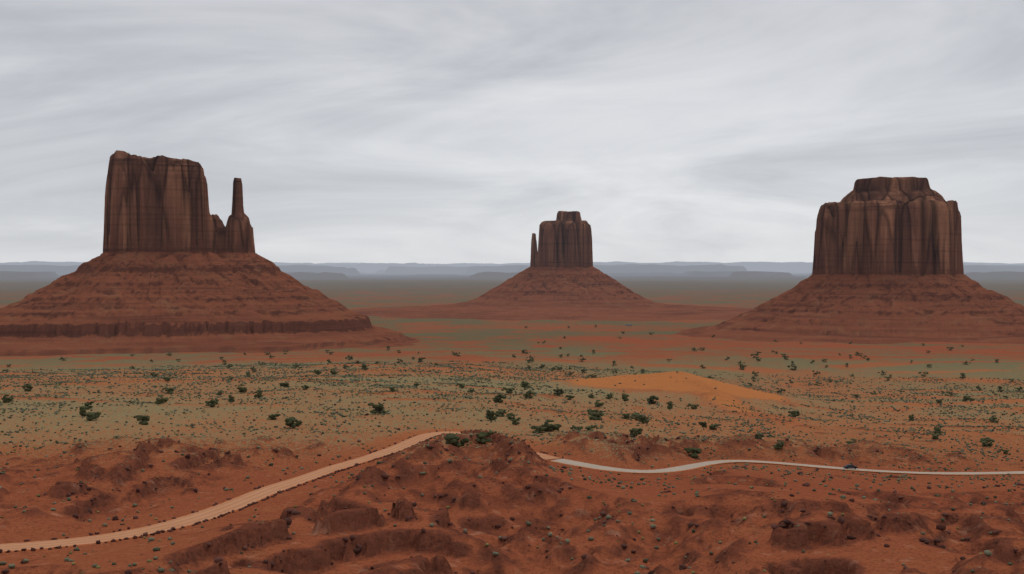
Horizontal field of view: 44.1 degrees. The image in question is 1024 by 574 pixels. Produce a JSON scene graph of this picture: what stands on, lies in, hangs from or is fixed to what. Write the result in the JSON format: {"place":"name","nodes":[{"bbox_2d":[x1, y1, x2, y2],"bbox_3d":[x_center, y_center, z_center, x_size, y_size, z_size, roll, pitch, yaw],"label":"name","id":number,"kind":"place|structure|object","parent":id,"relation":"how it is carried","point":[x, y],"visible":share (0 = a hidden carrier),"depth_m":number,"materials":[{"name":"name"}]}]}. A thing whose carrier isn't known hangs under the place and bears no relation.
{"place":"outdoors","nodes":[
{"label":"outdoors","id":0,"kind":"place"},
{"bbox_2d":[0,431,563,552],"bbox_3d":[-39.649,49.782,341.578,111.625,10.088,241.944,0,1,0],"label":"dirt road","id":1,"kind":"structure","parent":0,"point":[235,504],"depth_m":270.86,"materials":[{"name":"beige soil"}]},
{"bbox_2d":[0,261,1023,573],"bbox_3d":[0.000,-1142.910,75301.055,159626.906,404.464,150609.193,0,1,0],"label":"terrain","id":2,"kind":"structure","parent":0,"point":[410,547],"depth_m":408.99,"materials":[{"name":"soil"}]},
{"bbox_2d":[0,150,420,355],"bbox_3d":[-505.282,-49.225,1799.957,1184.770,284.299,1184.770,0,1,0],"label":"butte","id":3,"kind":"object","parent":2,"relation":"on","point":[175,266],"visible":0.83,"depth_m":1701.93,"materials":[{"name":"stone"}]},
{"bbox_2d":[0,360,1023,573],"bbox_3d":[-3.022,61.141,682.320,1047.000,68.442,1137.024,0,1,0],"label":"desert shrubs","id":4,"kind":"object","parent":2,"relation":"on","point":[525,369],"visible":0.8,"depth_m":684.80,"materials":[{"name":"green plant"}]},
{"bbox_2d":[1,325,1022,457],"bbox_3d":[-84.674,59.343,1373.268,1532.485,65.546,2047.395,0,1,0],"label":"bushes","id":5,"kind":"object","parent":2,"relation":"on","point":[453,439],"visible":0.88,"depth_m":635.57,"materials":[{"name":"green plant"}]},
{"bbox_2d":[0,401,1023,573],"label":"rocks","id":6,"kind":"object","parent":2,"relation":"on","point":[841,520],"visible":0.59,"depth_m":252.85,"materials":[{"name":"brown stone"}]},
{"bbox_2d":[352,211,753,321],"bbox_3d":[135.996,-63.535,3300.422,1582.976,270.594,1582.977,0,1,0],"label":"butte","id":7,"kind":"object","parent":2,"relation":"on","point":[561,277],"visible":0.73,"depth_m":3169.12,"materials":[{"name":"stone"}]},
{"bbox_2d":[675,177,1023,343],"bbox_3d":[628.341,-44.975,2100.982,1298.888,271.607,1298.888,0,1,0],"label":"butte","id":8,"kind":"object","parent":2,"relation":"on","point":[888,268],"visible":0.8,"depth_m":2000.43,"materials":[{"name":"stone"}]},
{"bbox_2d":[0,0,1023,263],"label":"sky","id":9,"kind":"structure","parent":0,"point":[352,131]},
{"bbox_2d":[551,459,1023,474],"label":"dirt road","id":10,"kind":"structure","parent":0,"point":[663,470],"depth_m":421.69,"materials":[{"name":"beige soil"}]},
{"bbox_2d":[843,464,857,468],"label":"sedan car","id":11,"kind":"object","parent":10,"relation":"on","point":[847,466],"visible":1,"depth_m":437.25,"materials":[{"name":"black paint"}]}
]}

